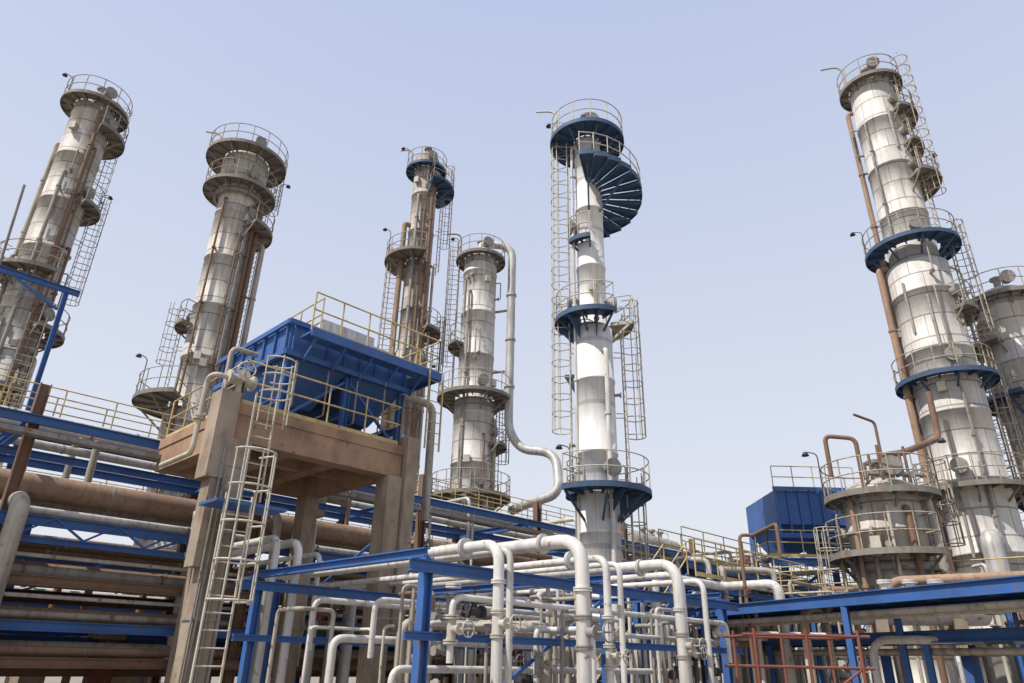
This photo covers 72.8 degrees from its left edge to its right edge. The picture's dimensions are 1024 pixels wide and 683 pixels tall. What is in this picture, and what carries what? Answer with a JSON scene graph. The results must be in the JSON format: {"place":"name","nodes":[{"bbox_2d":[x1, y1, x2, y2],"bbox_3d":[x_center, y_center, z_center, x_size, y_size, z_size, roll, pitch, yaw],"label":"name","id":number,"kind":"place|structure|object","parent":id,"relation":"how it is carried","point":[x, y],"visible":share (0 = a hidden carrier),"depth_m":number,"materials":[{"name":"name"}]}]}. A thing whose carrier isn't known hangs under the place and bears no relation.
{"place":"outdoors","nodes":[
{"label":"outdoors","id":0,"kind":"place"},
{"bbox_2d":[0,675,964,682],"bbox_3d":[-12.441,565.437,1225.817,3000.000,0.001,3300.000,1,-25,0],"label":"surface","id":1,"kind":"object","parent":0,"point":[80,679],"depth_m":46.56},
{"bbox_2d":[0,265,80,468],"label":"blue lifting frame","id":2,"kind":"object","parent":1,"relation":"on","point":[65,290],"visible":0.84,"depth_m":23.61,"materials":[{"name":"metal"}]},
{"bbox_2d":[0,90,114,467],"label":"shell","id":3,"kind":"object","parent":1,"relation":"on","point":[79,137],"visible":0.57,"depth_m":34.88},
{"bbox_2d":[0,142,59,303],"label":"riser pipe","id":4,"kind":"object","parent":3,"relation":"attached to","point":[43,179],"visible":0.69,"depth_m":35.70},
{"bbox_2d":[0,169,66,354],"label":"riser pipe","id":5,"kind":"object","parent":3,"relation":"attached to","point":[18,297],"visible":0.98,"depth_m":33.42,"materials":[{"name":"grey metal"}]},
{"bbox_2d":[0,149,78,327],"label":"instrument nozzles","id":6,"kind":"object","parent":3,"relation":"attached to","point":[71,169],"visible":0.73,"depth_m":34.55,"materials":[{"name":"grey metal"}]},
{"bbox_2d":[0,110,103,462],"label":"riser pipe","id":7,"kind":"object","parent":3,"relation":"attached to","point":[35,305],"visible":0.85,"depth_m":34.08,"materials":[{"name":"metal"}]},
{"bbox_2d":[0,92,127,405],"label":"platform deck","id":8,"kind":"structure","parent":3,"relation":"attached to","point":[114,147],"depth_m":37.31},
{"bbox_2d":[0,184,25,264],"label":"pipe","id":9,"kind":"object","parent":8,"relation":"attached to","point":[12,222],"visible":1,"depth_m":32.95,"materials":[{"name":"grey metal"}]},
{"bbox_2d":[0,89,128,389],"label":"platform rim","id":10,"kind":"object","parent":8,"relation":"attached to","point":[53,268],"visible":0.77,"depth_m":35.76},
{"bbox_2d":[0,74,132,386],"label":"handrail","id":11,"kind":"object","parent":8,"relation":"on","point":[59,259],"visible":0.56,"depth_m":35.55,"materials":[{"name":"metal"}]},
{"bbox_2d":[0,107,132,306],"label":"caged ladder","id":12,"kind":"object","parent":8,"relation":"on","point":[76,262],"visible":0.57,"depth_m":36.57,"materials":[{"name":"metal"}]},
{"bbox_2d":[10,87,117,320],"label":"manways","id":13,"kind":"object","parent":3,"relation":"attached to","point":[113,124],"visible":0.72,"depth_m":36.38,"materials":[{"name":"grey metal"}]},
{"bbox_2d":[82,639,120,682],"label":"casing","id":14,"kind":"object","parent":1,"relation":"on","point":[99,675],"visible":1,"depth_m":18.22,"materials":[{"name":"red paint"}]},
{"bbox_2d":[88,633,126,639],"bbox_3d":[-10.927,7.971,18.747,0.700,0.148,0.750,-21,-33,40],"label":"cap","id":15,"kind":"object","parent":14,"relation":"on","point":[109,636],"visible":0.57,"depth_m":18.52,"materials":[{"name":"metal"}]},
{"bbox_2d":[4,589,223,682],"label":"supports","id":16,"kind":"object","parent":1,"relation":"on","point":[63,680],"visible":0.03,"depth_m":21.71,"materials":[{"name":"brown metal"}]},
{"bbox_2d":[124,150,267,682],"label":"shell","id":17,"kind":"object","parent":1,"relation":"on","point":[235,210],"visible":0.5,"depth_m":35.32},
{"bbox_2d":[143,196,263,539],"bbox_3d":[-14.754,0.386,34.258,0.813,18.540,2.241,-21,-33,40],"label":"riser pipe","id":18,"kind":"object","parent":17,"relation":"attached to","point":[241,297],"visible":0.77,"depth_m":35.69,"materials":[{"name":"metal"}]},
{"bbox_2d":[133,141,285,430],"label":"platform deck","id":19,"kind":"structure","parent":17,"relation":"attached to","point":[159,401],"depth_m":38.06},
{"bbox_2d":[131,137,285,418],"bbox_3d":[-15.450,-2.482,36.098,5.036,17.100,5.039,1,-25,0],"label":"platform rim","id":20,"kind":"object","parent":19,"relation":"attached to","point":[158,389],"visible":0.67,"depth_m":37.56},
{"bbox_2d":[135,123,288,404],"bbox_3d":[-15.438,-3.050,36.361,4.958,18.033,4.962,1,-25,0],"label":"handrail","id":21,"kind":"object","parent":19,"relation":"on","point":[272,227],"visible":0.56,"depth_m":37.67,"materials":[{"name":"metal"}]},
{"bbox_2d":[155,161,287,386],"bbox_3d":[-15.474,-2.860,36.880,4.309,18.200,1.001,14,-28,-26],"label":"caged ladder","id":22,"kind":"object","parent":19,"relation":"on","point":[172,352],"visible":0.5,"depth_m":35.38,"materials":[{"name":"metal"}]},
{"bbox_2d":[166,186,261,411],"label":"girth flanges","id":23,"kind":"object","parent":17,"relation":"attached to","point":[256,197],"visible":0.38,"depth_m":37.61,"materials":[{"name":"grey metal"}]},
{"bbox_2d":[186,206,252,498],"bbox_3d":[-14.453,0.708,34.154,0.415,17.880,0.230,-12,-28,26],"label":"riser pipe","id":24,"kind":"object","parent":17,"relation":"attached to","point":[229,307],"visible":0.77,"depth_m":35.09,"materials":[{"name":"brown metal"}]},
{"bbox_2d":[193,214,251,366],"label":"junction boxes","id":25,"kind":"object","parent":17,"relation":"attached to","point":[197,355],"visible":0.71,"depth_m":33.47,"materials":[{"name":"beige paint"}]},
{"bbox_2d":[186,136,266,320],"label":"manways","id":26,"kind":"object","parent":17,"relation":"attached to","point":[261,140],"visible":0.43,"depth_m":38.16,"materials":[{"name":"grey metal"}]},
{"bbox_2d":[240,241,264,346],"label":"riser pipe","id":27,"kind":"object","parent":17,"relation":"attached to","point":[248,317],"visible":0.41,"depth_m":36.91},
{"bbox_2d":[0,465,570,682],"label":"pipe rack","id":28,"kind":"object","parent":1,"relation":"on","point":[28,532],"visible":0.03,"depth_m":25.87,"materials":[{"name":"brown metal"}]},
{"bbox_2d":[155,355,418,682],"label":"concrete equipment deck","id":29,"kind":"structure","parent":1,"relation":"on","point":[242,444],"depth_m":16.45,"materials":[{"name":"brown concrete"}]},
{"bbox_2d":[159,361,257,467],"bbox_3d":[-7.040,1.668,15.883,2.821,2.077,0.923,-8,-26,19],"label":"motor operated valve","id":30,"kind":"object","parent":29,"relation":"attached to","point":[241,377],"visible":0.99,"depth_m":15.70,"materials":[{"name":"beige paint"}]},
{"bbox_2d":[213,291,443,521],"bbox_3d":[-5.243,2.041,19.754,6.255,5.393,4.753,23,-33,-39],"label":"air cooled exchanger","id":31,"kind":"object","parent":29,"relation":"on","point":[329,352],"visible":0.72,"depth_m":18.86,"materials":[{"name":"blue metal"}]},
{"bbox_2d":[0,374,750,682],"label":"pipe rack","id":32,"kind":"object","parent":1,"relation":"on","point":[32,649],"visible":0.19,"depth_m":18.41,"materials":[{"name":"metal"}]},
{"bbox_2d":[317,491,355,518],"bbox_3d":[-8.332,4.917,24.284,0.940,1.930,6.450,-21,-33,40],"label":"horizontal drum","id":33,"kind":"object","parent":32,"relation":"attached to","point":[321,513],"visible":0.03,"depth_m":25.42,"materials":[{"name":"metal"}]},
{"bbox_2d":[627,527,680,557],"bbox_3d":[7.448,11.027,36.811,1.040,2.030,4.500,-21,-33,40],"label":"horizontal drum","id":34,"kind":"object","parent":32,"relation":"attached to","point":[653,539],"visible":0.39,"depth_m":36.53,"materials":[{"name":"metal"}]},
{"bbox_2d":[385,152,438,682],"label":"distillation column","id":35,"kind":"object","parent":1,"relation":"on","point":[420,187],"visible":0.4,"depth_m":42.78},
{"bbox_2d":[371,222,410,528],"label":"riser pipe","id":36,"kind":"object","parent":35,"relation":"attached to","point":[405,225],"visible":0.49,"depth_m":42.22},
{"bbox_2d":[402,193,420,358],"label":"riser pipe","id":37,"kind":"object","parent":35,"relation":"attached to","point":[408,305],"visible":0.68,"depth_m":42.12,"materials":[{"name":"grey metal"}]},
{"bbox_2d":[385,248,439,407],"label":"platform deck","id":38,"kind":"structure","parent":35,"relation":"attached to","point":[392,258],"depth_m":42.82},
{"bbox_2d":[384,245,440,344],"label":"platform rim","id":39,"kind":"object","parent":38,"relation":"attached to","point":[418,247],"visible":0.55,"depth_m":42.14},
{"bbox_2d":[377,165,454,400],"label":"caged ladder","id":40,"kind":"object","parent":38,"relation":"attached to","point":[389,282],"visible":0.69,"depth_m":43.15,"materials":[{"name":"metal"}]},
{"bbox_2d":[386,146,454,328],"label":"handrail","id":41,"kind":"object","parent":38,"relation":"on","point":[387,250],"visible":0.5,"depth_m":43.67,"materials":[{"name":"metal"}]},
{"bbox_2d":[404,170,435,437],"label":"riser pipe","id":42,"kind":"object","parent":35,"relation":"attached to","point":[414,407],"visible":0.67,"depth_m":41.95,"materials":[{"name":"metal"}]},
{"bbox_2d":[412,265,434,535],"bbox_3d":[-5.193,3.401,39.805,0.418,18.080,0.222,-5,-25,14],"label":"riser pipe","id":43,"kind":"object","parent":35,"relation":"attached to","point":[425,365],"visible":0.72,"depth_m":39.94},
{"bbox_2d":[406,161,453,208],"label":"platform deck","id":44,"kind":"structure","parent":35,"relation":"attached to","point":[444,190],"depth_m":46.27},
{"bbox_2d":[406,159,453,208],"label":"platform rim","id":45,"kind":"object","parent":44,"relation":"attached to","point":[435,162],"visible":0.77,"depth_m":45.88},
{"bbox_2d":[184,534,743,682],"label":"pipe gantry","id":46,"kind":"object","parent":1,"relation":"on","point":[582,575],"visible":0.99,"depth_m":12.60,"materials":[{"name":"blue metal"}]},
{"bbox_2d":[438,247,496,682],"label":"shell","id":47,"kind":"object","parent":1,"relation":"on","point":[477,419],"visible":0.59,"depth_m":40.08,"materials":[{"name":"silver metal"}]},
{"bbox_2d":[457,289,471,503],"bbox_3d":[-2.708,4.570,38.624,0.207,17.070,0.410,-8,-26,18],"label":"riser pipe","id":48,"kind":"object","parent":47,"relation":"attached to","point":[464,382],"visible":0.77,"depth_m":39.47,"materials":[{"name":"grey metal"}]},
{"bbox_2d":[431,250,509,511],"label":"platform deck","id":49,"kind":"structure","parent":47,"relation":"attached to","point":[451,395],"depth_m":39.52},
{"bbox_2d":[431,233,509,495],"bbox_3d":[-2.127,1.200,41.255,4.361,16.133,4.363,1,-25,0],"label":"handrail","id":50,"kind":"object","parent":49,"relation":"on","point":[474,478],"visible":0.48,"depth_m":38.88,"materials":[{"name":"metal"}]},
{"bbox_2d":[431,247,510,506],"bbox_3d":[-2.141,1.768,40.992,4.437,15.200,4.438,1,-25,0],"label":"platform rim","id":51,"kind":"object","parent":49,"relation":"attached to","point":[474,386],"visible":0.57,"depth_m":38.43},
{"bbox_2d":[441,241,509,490],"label":"caged ladder","id":52,"kind":"object","parent":49,"relation":"on","point":[455,320],"visible":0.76,"depth_m":42.16,"materials":[{"name":"metal"}]},
{"bbox_2d":[457,272,500,499],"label":"instrument nozzles","id":53,"kind":"object","parent":47,"relation":"attached to","point":[478,351],"visible":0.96,"depth_m":40.00,"materials":[{"name":"grey metal"}]},
{"bbox_2d":[463,274,496,539],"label":"junction boxes","id":54,"kind":"object","parent":47,"relation":"attached to","point":[466,458],"visible":0.71,"depth_m":40.21,"materials":[{"name":"beige paint"}]},
{"bbox_2d":[475,236,497,484],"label":"manways","id":55,"kind":"object","parent":47,"relation":"attached to","point":[483,381],"visible":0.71,"depth_m":39.28,"materials":[{"name":"grey metal"}]},
{"bbox_2d":[490,418,496,534],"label":"riser pipe","id":56,"kind":"object","parent":47,"relation":"attached to","point":[493,485],"visible":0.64,"depth_m":38.21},
{"bbox_2d":[478,241,561,514],"bbox_3d":[0.399,1.213,40.513,5.633,17.366,1.476,-10,-27,24],"label":"overhead line","id":57,"kind":"object","parent":47,"relation":"attached to","point":[553,493],"visible":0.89,"depth_m":39.42,"materials":[{"name":"metal"}]},
{"bbox_2d":[300,538,842,682],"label":"pipe manifold","id":58,"kind":"object","parent":1,"relation":"on","point":[733,587],"visible":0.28,"depth_m":19.98,"materials":[{"name":"metal"}]},
{"bbox_2d":[574,135,626,680],"bbox_3d":[3.198,1.028,27.077,1.580,24.090,1.580,1,-25,0],"label":"shell","id":59,"kind":"object","parent":1,"relation":"on","point":[595,532],"visible":0.49,"depth_m":26.18,"materials":[{"name":"white paint"}]},
{"bbox_2d":[567,112,621,479],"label":"manways","id":60,"kind":"object","parent":59,"relation":"attached to","point":[615,470],"visible":0.56,"depth_m":27.77,"materials":[{"name":"grey metal"}]},
{"bbox_2d":[570,147,620,666],"bbox_3d":[3.077,0.778,26.625,1.462,21.160,0.414,-12,-28,26],"label":"riser pipe","id":61,"kind":"object","parent":59,"relation":"attached to","point":[608,412],"visible":0.77,"depth_m":25.50,"materials":[{"name":"metal"}]},
{"bbox_2d":[569,153,628,538],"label":"instrument nozzles","id":62,"kind":"object","parent":59,"relation":"attached to","point":[574,445],"visible":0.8,"depth_m":24.71,"materials":[{"name":"grey metal"}]},
{"bbox_2d":[551,119,649,628],"bbox_3d":[3.325,0.792,27.529,3.535,23.900,1.389,1,-25,0],"label":"caged ladder","id":63,"kind":"object","parent":59,"relation":"attached to","point":[567,192],"visible":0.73,"depth_m":27.28,"materials":[{"name":"metal"}]},
{"bbox_2d":[551,120,651,523],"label":"platform deck","id":64,"kind":"structure","parent":59,"relation":"attached to","point":[568,134],"depth_m":30.36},
{"bbox_2d":[551,98,650,488],"bbox_3d":[3.392,-2.295,28.607,3.527,17.133,3.766,1,-25,0],"label":"handrail","id":65,"kind":"object","parent":64,"relation":"on","point":[582,450],"visible":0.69,"depth_m":27.01,"materials":[{"name":"metal"}]},
{"bbox_2d":[550,117,651,501],"bbox_3d":[3.380,-1.726,28.346,3.597,16.200,3.835,1,-25,0],"label":"platform rim","id":66,"kind":"object","parent":64,"relation":"attached to","point":[601,482],"visible":0.62,"depth_m":26.55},
{"bbox_2d":[556,309,648,520],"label":"platform brackets","id":67,"kind":"object","parent":59,"relation":"attached to","point":[576,324],"visible":0.7,"depth_m":24.83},
{"bbox_2d":[578,131,640,233],"bbox_3d":[4.204,-6.733,30.656,2.917,2.580,4.588,1,-25,0],"label":"spiral handrail","id":68,"kind":"object","parent":59,"relation":"attached to","point":[593,142],"visible":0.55,"depth_m":29.14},
{"bbox_2d":[579,148,641,237],"bbox_3d":[4.200,-6.154,30.390,2.952,1.835,4.640,1,-25,0],"label":"spiral stair","id":69,"kind":"object","parent":59,"relation":"attached to","point":[592,164],"visible":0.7,"depth_m":29.76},
{"bbox_2d":[610,320,632,342],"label":"platform deck","id":70,"kind":"structure","parent":59,"relation":"attached to","point":[617,330],"depth_m":27.69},
{"bbox_2d":[572,541,688,682],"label":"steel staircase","id":71,"kind":"structure","parent":1,"relation":"on","point":[647,605],"depth_m":19.71,"materials":[{"name":"metal"}]},
{"bbox_2d":[622,526,873,682],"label":"pipe rack","id":72,"kind":"object","parent":1,"relation":"on","point":[700,567],"visible":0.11,"depth_m":28.39,"materials":[{"name":"beige metal"}]},
{"bbox_2d":[722,628,875,682],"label":"red pipe stand","id":73,"kind":"object","parent":1,"relation":"on","point":[805,636],"visible":1,"depth_m":12.00,"materials":[{"name":"paint"}]},
{"bbox_2d":[632,523,1023,682],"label":"pipe manifold","id":74,"kind":"object","parent":1,"relation":"on","point":[844,675],"visible":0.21,"depth_m":20.49,"materials":[{"name":"beige paint"}]},
{"bbox_2d":[746,465,960,682],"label":"air cooled exchanger","id":75,"kind":"object","parent":1,"relation":"on","point":[798,515],"visible":0.37,"depth_m":30.93,"materials":[{"name":"blue metal"}]},
{"bbox_2d":[687,575,1023,682],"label":"steel pipe rack","id":76,"kind":"object","parent":1,"relation":"on","point":[987,596],"visible":0.77,"depth_m":15.18,"materials":[{"name":"blue metal"}]},
{"bbox_2d":[700,627,1023,682],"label":"steel pipe rack","id":77,"kind":"object","parent":1,"relation":"on","point":[1002,634],"visible":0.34,"depth_m":15.27,"materials":[{"name":"blue metal"}]},
{"bbox_2d":[801,391,965,682],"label":"vertical vessel","id":78,"kind":"object","parent":1,"relation":"on","point":[886,532],"visible":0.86,"depth_m":22.80,"materials":[{"name":"grey metal"}]},
{"bbox_2d":[779,556,1023,682],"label":"elevated walkway","id":79,"kind":"structure","parent":1,"relation":"on","point":[1010,621],"depth_m":22.35,"materials":[{"name":"beige metal"}]},
{"bbox_2d":[799,571,1023,682],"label":"pipe header","id":80,"kind":"object","parent":1,"relation":"on","point":[877,644],"visible":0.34,"depth_m":17.31,"materials":[{"name":"brown paint"}]},
{"bbox_2d":[880,656,975,682],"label":"drum support frame","id":81,"kind":"object","parent":1,"relation":"on","point":[887,668],"visible":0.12,"depth_m":18.27,"materials":[{"name":"blue metal"}]},
{"bbox_2d":[851,579,991,648],"bbox_3d":[10.939,7.426,18.765,3.552,1.870,0.880,-6,-26,15],"label":"horizontal drum","id":82,"kind":"object","parent":81,"relation":"on","point":[954,622],"visible":0.21,"depth_m":18.47,"materials":[{"name":"white paint"}]},
{"bbox_2d":[849,76,1023,682],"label":"shell","id":83,"kind":"object","parent":1,"relation":"on","point":[870,103],"visible":0.68,"depth_m":29.96,"materials":[{"name":"silver metal"}]},
{"bbox_2d":[846,111,952,573],"bbox_3d":[17.697,-1.135,32.008,0.989,24.720,0.560,13,-27,-24],"label":"riser pipe","id":84,"kind":"object","parent":83,"relation":"attached to","point":[881,272],"visible":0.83,"depth_m":31.84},
{"bbox_2d":[866,56,968,473],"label":"manways","id":85,"kind":"object","parent":83,"relation":"attached to","point":[955,462],"visible":0.83,"depth_m":31.90,"materials":[{"name":"grey metal"}]},
{"bbox_2d":[897,113,947,391],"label":"junction boxes","id":86,"kind":"object","parent":83,"relation":"attached to","point":[941,386],"visible":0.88,"depth_m":28.94,"materials":[{"name":"beige paint"}]},
{"bbox_2d":[850,107,996,557],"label":"instrument nozzles","id":87,"kind":"object","parent":83,"relation":"attached to","point":[932,269],"visible":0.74,"depth_m":30.28,"materials":[{"name":"grey metal"}]},
{"bbox_2d":[840,71,1023,510],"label":"platform deck","id":88,"kind":"structure","parent":83,"relation":"attached to","point":[964,307],"depth_m":34.06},
{"bbox_2d":[836,53,1023,484],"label":"handrail","id":89,"kind":"object","parent":88,"relation":"on","point":[961,290],"visible":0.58,"depth_m":30.70,"materials":[{"name":"metal"}]},
{"bbox_2d":[839,68,1023,497],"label":"platform rim","id":90,"kind":"object","parent":88,"relation":"attached to","point":[988,481],"visible":0.66,"depth_m":29.96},
{"bbox_2d":[891,50,1023,520],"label":"caged ladder","id":91,"kind":"object","parent":88,"relation":"attached to","point":[985,362],"visible":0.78,"depth_m":31.54,"materials":[{"name":"metal"}]},
{"bbox_2d":[866,231,999,399],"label":"platform deck","id":92,"kind":"structure","parent":83,"relation":"attached to","point":[946,240],"depth_m":31.68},
{"bbox_2d":[865,227,1000,399],"bbox_3d":[18.931,-1.176,31.550,4.038,6.900,4.037,1,-25,0],"label":"platform rim","id":93,"kind":"object","parent":92,"relation":"attached to","point":[936,370],"visible":0.67,"depth_m":30.19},
{"bbox_2d":[913,395,954,573],"bbox_3d":[18.165,4.066,30.572,0.247,12.090,0.530,10,-26,-19],"label":"riser pipe","id":94,"kind":"object","parent":83,"relation":"attached to","point":[940,513],"visible":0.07,"depth_m":29.37,"materials":[{"name":"metal"}]},
{"bbox_2d":[864,123,1011,569],"bbox_3d":[18.304,-1.377,30.652,0.387,22.050,1.310,20,-31,-35],"label":"riser pipe","id":95,"kind":"object","parent":83,"relation":"attached to","point":[973,433],"visible":0.96,"depth_m":28.64,"materials":[{"name":"grey metal"}]},
{"bbox_2d":[980,529,1023,682],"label":"reboiler nozzle","id":96,"kind":"object","parent":83,"relation":"attached to","point":[992,542],"visible":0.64,"depth_m":25.19,"materials":[{"name":"metal"}]},
{"bbox_2d":[979,285,1023,471],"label":"shell","id":97,"kind":"object","parent":1,"relation":"on","point":[1008,319],"visible":0.49,"depth_m":32.53,"materials":[{"name":"silver metal"}]},
{"bbox_2d":[975,289,1023,361],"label":"platform deck","id":98,"kind":"structure","parent":97,"relation":"attached to","point":[997,338],"depth_m":32.99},
{"bbox_2d":[969,285,1023,361],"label":"platform rim","id":99,"kind":"object","parent":98,"relation":"attached to","point":[993,336],"visible":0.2,"depth_m":32.75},
{"bbox_2d":[976,322,1023,478],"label":"riser pipe","id":100,"kind":"object","parent":97,"relation":"attached to","point":[1013,448],"visible":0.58,"depth_m":32.05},
{"bbox_2d":[977,310,1023,444],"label":"instrument nozzles","id":101,"kind":"object","parent":97,"relation":"attached to","point":[987,329],"visible":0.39,"depth_m":31.57,"materials":[{"name":"grey metal"}]},
{"bbox_2d":[993,270,1015,391],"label":"manways","id":102,"kind":"object","parent":97,"relation":"attached to","point":[1005,273],"visible":0.24,"depth_m":33.20,"materials":[{"name":"grey metal"}]},
{"bbox_2d":[988,391,1023,511],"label":"platform deck","id":103,"kind":"structure","parent":97,"relation":"attached to","point":[1011,395],"depth_m":31.59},
{"bbox_2d":[963,300,1014,478],"bbox_3d":[22.627,2.249,33.268,1.139,10.622,0.804,-14,-29,30],"label":"caged ladder","id":104,"kind":"object","parent":103,"relation":"on","point":[1001,435],"visible":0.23,"depth_m":32.35,"materials":[{"name":"metal"}]},
{"bbox_2d":[959,266,1023,479],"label":"handrail","id":105,"kind":"object","parent":103,"relation":"on","point":[998,326],"visible":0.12,"depth_m":32.89,"materials":[{"name":"metal"}]},
{"bbox_2d":[987,386,1023,507],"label":"platform rim","id":106,"kind":"object","parent":103,"relation":"attached to","point":[1016,389],"visible":0.15,"depth_m":31.02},
{"bbox_2d":[1006,375,1023,436],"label":"riser pipe","id":107,"kind":"object","parent":97,"relation":"attached to","point":[1016,407],"visible":0.69,"depth_m":31.23,"materials":[{"name":"grey metal"}]},
{"bbox_2d":[0,0,1023,661],"label":"sky","id":108,"kind":"structure","parent":0,"point":[764,328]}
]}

